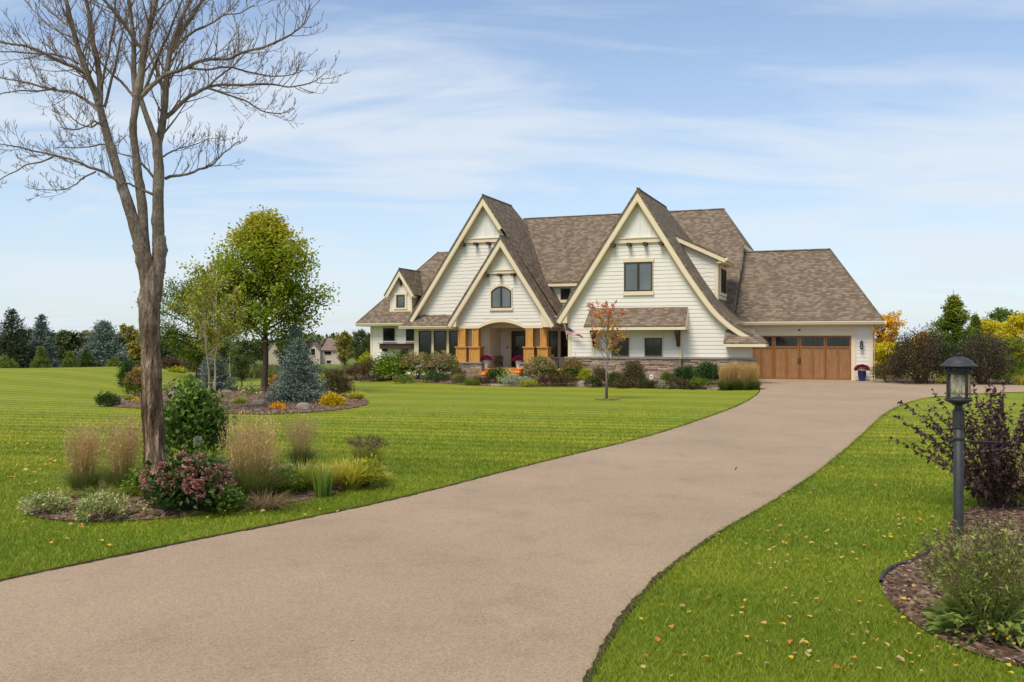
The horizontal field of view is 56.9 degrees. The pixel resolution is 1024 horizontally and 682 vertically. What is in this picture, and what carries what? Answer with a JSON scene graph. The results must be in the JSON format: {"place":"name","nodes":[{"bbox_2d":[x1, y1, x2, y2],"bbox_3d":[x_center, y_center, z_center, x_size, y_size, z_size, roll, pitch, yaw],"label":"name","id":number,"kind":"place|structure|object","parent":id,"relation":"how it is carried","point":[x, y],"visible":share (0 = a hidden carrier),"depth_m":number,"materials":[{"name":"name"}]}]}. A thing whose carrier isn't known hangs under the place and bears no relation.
{"place":"outdoors","nodes":[
{"label":"outdoors","id":0,"kind":"place"},
{"bbox_2d":[0,380,1023,681],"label":"driveway","id":1,"kind":"structure","parent":0,"point":[542,570],"depth_m":7.91,"materials":[{"name":"beige concrete"}]},
{"bbox_2d":[0,387,759,580],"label":"driveway left edge","id":2,"kind":"object","parent":1,"relation":"on","point":[127,553],"visible":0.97,"depth_m":9.98,"materials":[{"name":"soil"}]},
{"bbox_2d":[583,393,980,681],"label":"driveway right edge","id":3,"kind":"object","parent":1,"relation":"on","point":[607,642],"visible":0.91,"depth_m":7.12,"materials":[{"name":"soil"}]},
{"bbox_2d":[0,353,1023,681],"bbox_3d":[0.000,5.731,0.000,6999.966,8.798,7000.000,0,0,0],"label":"lawn","id":4,"kind":"structure","parent":0,"point":[46,389],"depth_m":22.73,"materials":[{"name":"green plant"}]},
{"bbox_2d":[0,354,19,367],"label":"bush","id":5,"kind":"object","parent":4,"relation":"on","point":[5,362],"visible":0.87,"depth_m":52.89,"materials":[{"name":"green plant"}]},
{"bbox_2d":[0,307,36,367],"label":"spruce tree","id":6,"kind":"object","parent":4,"relation":"on","point":[15,349],"visible":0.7,"depth_m":57.71,"materials":[{"name":"green plant"}]},
{"bbox_2d":[28,345,52,367],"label":"pine","id":7,"kind":"object","parent":4,"relation":"on","point":[41,360],"visible":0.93,"depth_m":53.84,"materials":[{"name":"green plant"}]},
{"bbox_2d":[26,313,62,367],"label":"blue spruce","id":8,"kind":"object","parent":4,"relation":"on","point":[41,336],"visible":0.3,"depth_m":59.81,"materials":[{"name":"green plant"}]},
{"bbox_2d":[49,329,88,363],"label":"leafy tree","id":9,"kind":"object","parent":4,"relation":"on","point":[69,340],"visible":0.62,"depth_m":69.55,"materials":[{"name":"green plant"}]},
{"bbox_2d":[58,350,80,367],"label":"pine","id":10,"kind":"object","parent":4,"relation":"on","point":[69,360],"visible":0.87,"depth_m":53.85,"materials":[{"name":"green plant"}]},
{"bbox_2d":[76,347,97,366],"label":"pine","id":11,"kind":"object","parent":4,"relation":"on","point":[86,360],"visible":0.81,"depth_m":54.85,"materials":[{"name":"green plant"}]},
{"bbox_2d":[74,319,133,366],"bbox_3d":[-24.674,0.346,57.098,3.973,3.496,3.857,0,0,0],"label":"blue spruce","id":12,"kind":"object","parent":4,"relation":"on","point":[102,348],"visible":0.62,"depth_m":56.55,"materials":[{"name":"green plant"}]},
{"bbox_2d":[115,355,138,393],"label":"juniper shrub","id":13,"kind":"object","parent":4,"relation":"on","point":[127,366],"visible":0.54,"depth_m":35.34,"materials":[{"name":"green plant"}]},
{"bbox_2d":[115,323,140,343],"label":"autumn tree","id":14,"kind":"object","parent":4,"relation":"on","point":[129,333],"visible":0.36,"depth_m":81.80,"materials":[{"name":"yellow plant"}]},
{"bbox_2d":[121,340,140,363],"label":"leafy tree","id":15,"kind":"object","parent":4,"relation":"on","point":[134,349],"visible":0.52,"depth_m":61.63,"materials":[{"name":"yellow plant"}]},
{"bbox_2d":[131,272,248,378],"bbox_3d":[-15.765,-0.953,46.837,5.748,5.690,5.781,0,0,38],"label":"leafy tree","id":16,"kind":"object","parent":4,"relation":"on","point":[197,355],"visible":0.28,"depth_m":46.32,"materials":[{"name":"green plant"}]},
{"bbox_2d":[21,460,386,520],"bbox_3d":[-4.021,1.909,12.673,3.821,0.062,5.057,0,0,15],"label":"island mulch bed","id":17,"kind":"object","parent":4,"relation":"on","point":[134,515],"visible":0.2,"depth_m":10.74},
{"bbox_2d":[10,487,72,514],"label":"variegated shrub","id":18,"kind":"object","parent":17,"relation":"on","point":[49,498],"visible":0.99,"depth_m":10.61,"materials":[{"name":"green plant"}]},
{"bbox_2d":[47,421,110,490],"bbox_3d":[-5.499,1.477,12.165,0.975,0.986,0.975,0,0,-42],"label":"feather reed","id":19,"kind":"object","parent":17,"relation":"on","point":[81,480],"visible":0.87,"depth_m":12.09,"materials":[{"name":"beige plant"}]},
{"bbox_2d":[66,483,126,497],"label":"leafy tuft","id":20,"kind":"object","parent":17,"relation":"on","point":[92,489],"visible":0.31,"depth_m":11.61,"materials":[{"name":"green plant"}]},
{"bbox_2d":[72,489,130,524],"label":"variegated shrub","id":21,"kind":"object","parent":17,"relation":"on","point":[106,500],"visible":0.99,"depth_m":10.24,"materials":[{"name":"green plant"}]},
{"bbox_2d":[88,412,143,488],"bbox_3d":[-5.048,1.430,12.259,1.093,1.079,1.091,0,0,0],"label":"feather reed","id":22,"kind":"object","parent":17,"relation":"on","point":[120,468],"visible":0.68,"depth_m":12.16,"materials":[{"name":"beige plant"}]},
{"bbox_2d":[116,465,158,495],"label":"leafy shrub","id":23,"kind":"object","parent":17,"relation":"on","point":[132,482],"visible":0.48,"depth_m":11.59,"materials":[{"name":"green plant"}]},
{"bbox_2d":[0,0,348,474],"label":"bare tree","id":24,"kind":"object","parent":17,"relation":"on","point":[151,268],"visible":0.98,"depth_m":12.17,"materials":[{"name":"brown plant"}]},
{"bbox_2d":[132,442,240,515],"bbox_3d":[-3.822,1.566,10.846,1.306,0.862,1.025,0,0,0],"label":"hydrangea","id":25,"kind":"object","parent":17,"relation":"on","point":[183,476],"visible":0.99,"depth_m":10.62,"materials":[{"name":"pink plant"}]},
{"bbox_2d":[140,374,237,454],"bbox_3d":[-4.991,1.241,14.653,1.451,1.503,1.187,0,0,-12],"label":"leafy shrub","id":26,"kind":"object","parent":17,"relation":"on","point":[196,411],"visible":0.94,"depth_m":14.42,"materials":[{"name":"green plant"}]},
{"bbox_2d":[182,506,255,515],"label":"leafy tuft","id":27,"kind":"object","parent":17,"relation":"on","point":[210,509],"visible":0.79,"depth_m":10.67,"materials":[{"name":"green plant"}]},
{"bbox_2d":[209,481,251,513],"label":"leafy shrub","id":28,"kind":"object","parent":17,"relation":"on","point":[229,495],"visible":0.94,"depth_m":10.70,"materials":[{"name":"green plant"}]},
{"bbox_2d":[214,408,306,501],"bbox_3d":[-3.181,1.382,11.502,1.444,1.176,1.420,0,0,0],"label":"feather reed","id":29,"kind":"object","parent":17,"relation":"on","point":[261,478],"visible":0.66,"depth_m":11.39,"materials":[{"name":"beige plant"}]},
{"bbox_2d":[212,486,316,512],"bbox_3d":[-2.895,1.833,11.014,1.451,0.275,1.385,0,0,0],"label":"dry tuft","id":30,"kind":"object","parent":17,"relation":"on","point":[271,503],"visible":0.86,"depth_m":10.99,"materials":[{"name":"brown plant"}]},
{"bbox_2d":[267,463,310,497],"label":"leafy shrub","id":31,"kind":"object","parent":17,"relation":"on","point":[293,472],"visible":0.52,"depth_m":11.73,"materials":[{"name":"green plant"}]},
{"bbox_2d":[277,413,329,463],"bbox_3d":[-3.333,1.537,14.971,1.228,0.865,1.213,0,0,0],"label":"feather reed","id":32,"kind":"object","parent":17,"relation":"on","point":[304,456],"visible":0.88,"depth_m":14.92,"materials":[{"name":"beige plant"}]},
{"bbox_2d":[278,455,340,490],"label":"daylily","id":33,"kind":"object","parent":17,"relation":"on","point":[307,471],"visible":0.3,"depth_m":12.16,"materials":[{"name":"green plant"}]},
{"bbox_2d":[309,458,334,498],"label":"iris plant","id":34,"kind":"object","parent":17,"relation":"on","point":[324,486],"visible":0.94,"depth_m":11.83,"materials":[{"name":"green plant"}]},
{"bbox_2d":[315,453,394,490],"bbox_3d":[-2.182,1.724,12.562,1.366,0.491,1.418,0,0,0],"label":"daylily","id":35,"kind":"object","parent":17,"relation":"on","point":[352,480],"visible":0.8,"depth_m":12.44,"materials":[{"name":"green plant"}]},
{"bbox_2d":[343,434,390,467],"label":"shrub","id":36,"kind":"object","parent":17,"relation":"on","point":[364,451],"visible":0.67,"depth_m":13.69,"materials":[{"name":"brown plant"}]},
{"bbox_2d":[348,453,388,485],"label":"leafy shrub","id":37,"kind":"object","parent":17,"relation":"on","point":[374,465],"visible":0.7,"depth_m":12.66,"materials":[{"name":"green plant"}]},
{"bbox_2d":[104,388,367,413],"bbox_3d":[-9.310,1.893,32.216,9.517,0.120,13.204,0,0,0],"label":"mulch bed","id":38,"kind":"object","parent":4,"relation":"on","point":[252,410],"visible":0.27,"depth_m":28.10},
{"bbox_2d":[93,390,122,406],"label":"shrub","id":39,"kind":"object","parent":38,"relation":"on","point":[111,397],"visible":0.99,"depth_m":28.54,"materials":[{"name":"green plant"}]},
{"bbox_2d":[119,365,140,395],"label":"hydrangea","id":40,"kind":"object","parent":38,"relation":"on","point":[136,376],"visible":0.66,"depth_m":31.90,"materials":[{"name":"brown plant"}]},
{"bbox_2d":[165,260,251,396],"bbox_3d":[-8.309,-0.105,25.963,2.146,4.282,3.594,0,0,0],"label":"birch tree","id":41,"kind":"object","parent":38,"relation":"on","point":[209,288],"visible":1,"depth_m":25.97,"materials":[{"name":"green plant"}]},
{"bbox_2d":[191,346,240,390],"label":"blue spruce","id":42,"kind":"object","parent":38,"relation":"on","point":[221,377],"visible":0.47,"depth_m":35.62,"materials":[{"name":"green plant"}]},
{"bbox_2d":[176,204,339,390],"bbox_3d":[-9.497,-1.581,35.361,5.944,7.186,5.525,0,0,-43],"label":"maple tree","id":43,"kind":"object","parent":38,"relation":"on","point":[265,248],"visible":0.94,"depth_m":34.77,"materials":[{"name":"green plant"}]},
{"bbox_2d":[267,323,319,389],"bbox_3d":[-7.977,0.771,34.756,2.147,2.938,2.231,0,0,0],"label":"blue spruce","id":44,"kind":"object","parent":38,"relation":"on","point":[294,333],"visible":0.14,"depth_m":34.70,"materials":[{"name":"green plant"}]},
{"bbox_2d":[258,337,332,402],"bbox_3d":[-6.690,1.007,29.638,2.450,2.381,2.319,0,0,0],"label":"blue spruce","id":45,"kind":"object","parent":38,"relation":"on","point":[303,387],"visible":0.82,"depth_m":29.37,"materials":[{"name":"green plant"}]},
{"bbox_2d":[315,391,347,405],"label":"gold shrub","id":46,"kind":"object","parent":38,"relation":"on","point":[329,399],"visible":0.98,"depth_m":28.13,"materials":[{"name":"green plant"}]},
{"bbox_2d":[319,366,355,394],"bbox_3d":[-6.000,1.321,32.300,1.447,1.376,1.252,0,0,2],"label":"barberry","id":47,"kind":"object","parent":38,"relation":"on","point":[342,385],"visible":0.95,"depth_m":32.19,"materials":[{"name":"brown plant"}]},
{"bbox_2d":[20,388,1023,663],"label":"wood chips","id":48,"kind":"object","parent":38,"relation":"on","point":[362,484],"visible":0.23,"depth_m":10.35,"materials":[{"name":"brown wood"}]},
{"bbox_2d":[226,353,254,386],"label":"round pine","id":49,"kind":"object","parent":4,"relation":"on","point":[240,362],"visible":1,"depth_m":41.20,"materials":[{"name":"green plant"}]},
{"bbox_2d":[230,339,262,364],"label":"tree","id":50,"kind":"object","parent":4,"relation":"on","point":[247,347],"visible":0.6,"depth_m":298.79,"materials":[{"name":"green plant"}]},
{"bbox_2d":[161,362,369,377],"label":"reed belt","id":51,"kind":"object","parent":4,"relation":"on","point":[256,372],"visible":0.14,"depth_m":71.25,"materials":[{"name":"green plant"}]},
{"bbox_2d":[309,338,343,363],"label":"distant house","id":52,"kind":"structure","parent":4,"relation":"on","point":[324,351],"depth_m":403.00,"materials":[{"name":"white plastic"}]},
{"bbox_2d":[332,330,354,365],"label":"tree","id":53,"kind":"object","parent":4,"relation":"on","point":[343,338],"visible":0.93,"depth_m":378.74,"materials":[{"name":"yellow plant"}]},
{"bbox_2d":[348,328,369,360],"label":"tree","id":54,"kind":"object","parent":4,"relation":"on","point":[358,343],"visible":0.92,"depth_m":368.99,"materials":[{"name":"green plant"}]},
{"bbox_2d":[0,332,1017,358],"bbox_3d":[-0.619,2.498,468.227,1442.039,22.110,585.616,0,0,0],"label":"wood","id":55,"kind":"object","parent":4,"relation":"on","point":[320,338],"visible":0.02,"depth_m":574.73,"materials":[{"name":"green plant"}]},
{"bbox_2d":[3,418,1020,675],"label":"fallen leaves","id":56,"kind":"object","parent":4,"relation":"on","point":[803,640],"visible":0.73,"depth_m":6.91,"materials":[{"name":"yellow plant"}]},
{"bbox_2d":[349,376,739,388],"bbox_3d":[1.393,1.851,45.963,21.327,0.181,9.366,0,0,20],"label":"garden bed","id":57,"kind":"object","parent":4,"relation":"on","point":[499,383],"visible":0.2,"depth_m":42.41,"materials":[{"name":"brown soil"}]},
{"bbox_2d":[340,360,369,379],"bbox_3d":[-7.666,1.370,46.400,1.554,1.073,1.828,0,0,-8],"label":"barberry","id":58,"kind":"object","parent":57,"relation":"on","point":[351,369],"visible":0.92,"depth_m":46.04,"materials":[{"name":"red plant"}]},
{"bbox_2d":[369,348,409,380],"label":"leafy shrub","id":59,"kind":"object","parent":57,"relation":"on","point":[390,365],"visible":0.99,"depth_m":45.37,"materials":[{"name":"green plant"}]},
{"bbox_2d":[397,350,436,378],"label":"hydrangea","id":60,"kind":"object","parent":57,"relation":"on","point":[420,361],"visible":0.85,"depth_m":45.50,"materials":[{"name":"beige plant"}]},
{"bbox_2d":[420,369,450,382],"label":"shrub","id":61,"kind":"object","parent":57,"relation":"on","point":[436,375],"visible":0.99,"depth_m":44.17,"materials":[{"name":"green plant"}]},
{"bbox_2d":[422,350,460,373],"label":"hydrangea","id":62,"kind":"object","parent":57,"relation":"on","point":[442,361],"visible":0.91,"depth_m":45.38,"materials":[{"name":"beige plant"}]},
{"bbox_2d":[485,364,509,381],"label":"juniper shrub","id":63,"kind":"object","parent":57,"relation":"on","point":[493,375],"visible":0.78,"depth_m":43.04,"materials":[{"name":"green plant"}]},
{"bbox_2d":[520,354,563,380],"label":"hydrangea","id":64,"kind":"object","parent":57,"relation":"on","point":[539,363],"visible":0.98,"depth_m":43.18,"materials":[{"name":"beige plant"}]},
{"bbox_2d":[535,371,565,385],"bbox_3d":[1.661,1.625,41.427,1.479,0.727,1.173,0,0,27],"label":"barberry","id":65,"kind":"object","parent":57,"relation":"on","point":[543,379],"visible":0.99,"depth_m":41.27,"materials":[{"name":"red plant"}]},
{"bbox_2d":[556,354,585,377],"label":"hydrangea","id":66,"kind":"object","parent":57,"relation":"on","point":[577,366],"visible":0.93,"depth_m":43.41,"materials":[{"name":"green plant"}]},
{"bbox_2d":[585,364,609,384],"bbox_3d":[3.776,1.449,40.956,1.163,1.020,1.200,0,0,-14],"label":"barberry","id":67,"kind":"object","parent":57,"relation":"on","point":[600,373],"visible":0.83,"depth_m":40.81,"materials":[{"name":"brown plant"}]},
{"bbox_2d":[617,358,653,386],"bbox_3d":[5.265,1.280,40.166,1.545,1.369,1.629,0,0,19],"label":"barberry","id":68,"kind":"object","parent":57,"relation":"on","point":[634,373],"visible":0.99,"depth_m":39.99,"materials":[{"name":"brown plant"}]},
{"bbox_2d":[669,364,697,382],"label":"juniper shrub","id":69,"kind":"object","parent":57,"relation":"on","point":[684,372],"visible":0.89,"depth_m":40.85,"materials":[{"name":"green plant"}]},
{"bbox_2d":[689,360,719,383],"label":"juniper shrub","id":70,"kind":"object","parent":57,"relation":"on","point":[703,372],"visible":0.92,"depth_m":40.10,"materials":[{"name":"green plant"}]},
{"bbox_2d":[714,359,762,389],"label":"feather reed","id":71,"kind":"object","parent":57,"relation":"on","point":[748,378],"visible":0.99,"depth_m":37.95,"materials":[{"name":"beige plant"}]},
{"bbox_2d":[355,187,886,381],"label":"house","id":72,"kind":"structure","parent":4,"relation":"on","point":[502,283],"depth_m":46.79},
{"bbox_2d":[382,327,396,341],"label":"window","id":73,"kind":"structure","parent":72,"relation":"in","point":[389,333],"depth_m":54.52,"materials":[{"name":"black glass"}]},
{"bbox_2d":[394,293,406,308],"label":"window","id":74,"kind":"structure","parent":72,"relation":"in","point":[400,298],"depth_m":54.44,"materials":[{"name":"white metal"}]},
{"bbox_2d":[419,331,430,356],"bbox_3d":[-4.838,0.116,52.603,0.765,1.467,0.075,0,0,21],"label":"window","id":75,"kind":"structure","parent":72,"relation":"in","point":[424,336],"depth_m":52.61,"materials":[{"name":"black glass"}]},
{"bbox_2d":[434,331,445,355],"bbox_3d":[-3.978,0.116,52.279,0.756,1.467,0.075,0,0,21],"label":"window","id":76,"kind":"structure","parent":72,"relation":"in","point":[439,336],"depth_m":52.28,"materials":[{"name":"black glass"}]},
{"bbox_2d":[449,331,457,356],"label":"window","id":77,"kind":"structure","parent":72,"relation":"in","point":[453,335],"depth_m":51.99,"materials":[{"name":"grey glass"}]},
{"bbox_2d":[489,283,512,310],"bbox_3d":[-0.567,-2.366,49.680,1.311,1.423,0.075,0,0,21],"label":"window","id":78,"kind":"structure","parent":72,"relation":"in","point":[501,295],"depth_m":49.66,"materials":[{"name":"grey glass"}]},
{"bbox_2d":[509,328,525,366],"bbox_3d":[0.443,0.318,52.418,1.271,2.135,0.070,0,0,21],"label":"entry door","id":79,"kind":"structure","parent":72,"relation":"in","point":[517,337],"depth_m":52.48,"materials":[{"name":"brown wood"}]},
{"bbox_2d":[549,329,559,358],"bbox_3d":[2.267,0.092,51.721,0.759,1.623,0.075,0,0,21],"label":"window","id":80,"kind":"structure","parent":72,"relation":"in","point":[553,333],"depth_m":51.70,"materials":[{"name":"black glass"}]},
{"bbox_2d":[558,329,567,358],"bbox_3d":[2.859,0.091,51.496,0.687,1.617,0.075,0,0,21],"label":"window","id":81,"kind":"structure","parent":72,"relation":"in","point":[563,340],"depth_m":51.51,"materials":[{"name":"black glass"}]},
{"bbox_2d":[610,334,629,355],"bbox_3d":[4.942,0.138,43.117,0.929,0.994,0.075,0,0,21],"label":"window","id":82,"kind":"structure","parent":72,"relation":"in","point":[625,350],"depth_m":43.06,"materials":[{"name":"grey glass"}]},
{"bbox_2d":[623,257,653,294],"bbox_3d":[5.741,-2.974,42.945,1.430,1.691,0.075,0,0,21],"label":"window","id":83,"kind":"structure","parent":72,"relation":"in","point":[637,272],"depth_m":42.93,"materials":[{"name":"grey glass"}]},
{"bbox_2d":[643,334,663,355],"bbox_3d":[6.376,0.135,42.571,0.909,0.983,0.075,0,0,21],"label":"window","id":84,"kind":"structure","parent":72,"relation":"in","point":[653,343],"depth_m":42.56,"materials":[{"name":"grey glass"}]},
{"bbox_2d":[720,265,726,296],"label":"window","id":85,"kind":"structure","parent":72,"relation":"in","point":[723,271],"depth_m":45.68,"materials":[{"name":"black glass"}]},
{"bbox_2d":[753,336,850,379],"bbox_3d":[13.843,0.758,45.538,4.747,2.123,0.134,0,0,21],"label":"garage door","id":86,"kind":"structure","parent":72,"relation":"in","point":[821,357],"depth_m":45.44,"materials":[{"name":"brown wood"}]},
{"bbox_2d":[869,359,906,382],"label":"dark shrub","id":87,"kind":"object","parent":4,"relation":"on","point":[876,368],"visible":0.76,"depth_m":42.24,"materials":[{"name":"green plant"}]},
{"bbox_2d":[873,310,907,372],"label":"orange tree","id":88,"kind":"object","parent":4,"relation":"on","point":[890,323],"visible":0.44,"depth_m":55.58,"materials":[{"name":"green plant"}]},
{"bbox_2d":[873,340,911,374],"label":"yellow shrub","id":89,"kind":"object","parent":4,"relation":"on","point":[880,347],"visible":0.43,"depth_m":52.67,"materials":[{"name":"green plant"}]},
{"bbox_2d":[881,323,954,384],"bbox_3d":[17.956,0.498,41.430,3.447,2.778,3.536,0,0,4],"label":"ninebark","id":90,"kind":"object","parent":4,"relation":"on","point":[901,361],"visible":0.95,"depth_m":41.03,"materials":[{"name":"purple plant"}]},
{"bbox_2d":[875,377,1014,383],"bbox_3d":[23.794,1.790,44.752,13.362,0.040,7.994,0,0,0],"label":"back mulch bed","id":91,"kind":"object","parent":4,"relation":"on","point":[930,379],"visible":0.26,"depth_m":43.51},
{"bbox_2d":[944,323,1022,384],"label":"ninebark","id":92,"kind":"object","parent":91,"relation":"on","point":[994,359],"visible":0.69,"depth_m":40.37,"materials":[{"name":"purple plant"}]},
{"bbox_2d":[926,290,977,352],"bbox_3d":[25.558,-0.569,55.001,2.791,4.937,3.810,0,0,38],"label":"poplar tree","id":93,"kind":"object","parent":4,"relation":"on","point":[955,319],"visible":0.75,"depth_m":54.57,"materials":[{"name":"green plant"}]},
{"bbox_2d":[882,501,1023,665],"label":"mulch bed","id":94,"kind":"object","parent":4,"relation":"on","point":[1007,651],"visible":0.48,"depth_m":7.21,"materials":[{"name":"brown wood"}]},
{"bbox_2d":[879,549,930,582],"bbox_3d":[3.418,1.925,8.224,0.104,0.048,1.557,0,0,39],"label":"bed edging","id":95,"kind":"object","parent":94,"relation":"on","point":[885,570],"visible":0.77,"depth_m":8.10,"materials":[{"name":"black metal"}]},
{"bbox_2d":[889,380,1023,508],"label":"ninebark","id":96,"kind":"object","parent":94,"relation":"on","point":[992,481],"visible":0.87,"depth_m":10.86,"materials":[{"name":"purple plant"}]},
{"bbox_2d":[913,515,1023,650],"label":"seed head perennial","id":97,"kind":"object","parent":94,"relation":"on","point":[992,598],"visible":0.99,"depth_m":6.21,"materials":[{"name":"green plant"}]},
{"bbox_2d":[939,353,1002,535],"bbox_3d":[4.574,1.060,9.489,0.586,1.899,0.354,0,0,-22],"label":"lamp post","id":98,"kind":"object","parent":94,"relation":"on","point":[958,369],"visible":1,"depth_m":9.40,"materials":[{"name":"metal"}]},
{"bbox_2d":[930,336,978,374],"bbox_3d":[19.219,0.794,41.291,1.937,2.155,1.953,0,0,4],"label":"ninebark","id":99,"kind":"object","parent":4,"relation":"on","point":[946,345],"visible":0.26,"depth_m":41.15,"materials":[{"name":"brown plant"}]},
{"bbox_2d":[961,313,988,354],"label":"poplar tree","id":100,"kind":"object","parent":4,"relation":"on","point":[975,321],"visible":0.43,"depth_m":56.78,"materials":[{"name":"green plant"}]},
{"bbox_2d":[978,318,1015,365],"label":"yellow tree","id":101,"kind":"object","parent":4,"relation":"on","point":[992,324],"visible":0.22,"depth_m":59.26,"materials":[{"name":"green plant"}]},
{"bbox_2d":[982,307,1023,338],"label":"leafy tree","id":102,"kind":"object","parent":4,"relation":"on","point":[1000,313],"visible":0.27,"depth_m":69.83,"materials":[{"name":"green plant"}]},
{"bbox_2d":[984,336,1023,374],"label":"leafy tree","id":103,"kind":"object","parent":4,"relation":"on","point":[1017,343],"visible":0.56,"depth_m":51.66,"materials":[{"name":"green plant"}]},
{"bbox_2d":[990,363,1023,384],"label":"leafy shrub","id":104,"kind":"object","parent":4,"relation":"on","point":[1019,371],"visible":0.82,"depth_m":40.15,"materials":[{"name":"green plant"}]},
{"bbox_2d":[991,311,1023,365],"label":"yellow tree","id":105,"kind":"object","parent":4,"relation":"on","point":[1017,323],"visible":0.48,"depth_m":56.05,"materials":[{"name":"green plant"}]},
{"bbox_2d":[0,0,1023,344],"label":"sky","id":106,"kind":"structure","parent":0,"point":[887,136],"materials":[{"name":"blue"}]},
{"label":"tree ring soil","id":107,"kind":"structure","parent":0,"visible":0},
{"bbox_2d":[586,299,629,380],"bbox_3d":[3.202,0.261,31.940,1.211,3.479,1.273,0,0,-28],"label":"young maple","id":108,"kind":"object","parent":107,"relation":"on","point":[598,314],"visible":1,"depth_m":31.93,"materials":[{"name":"orange plant"}]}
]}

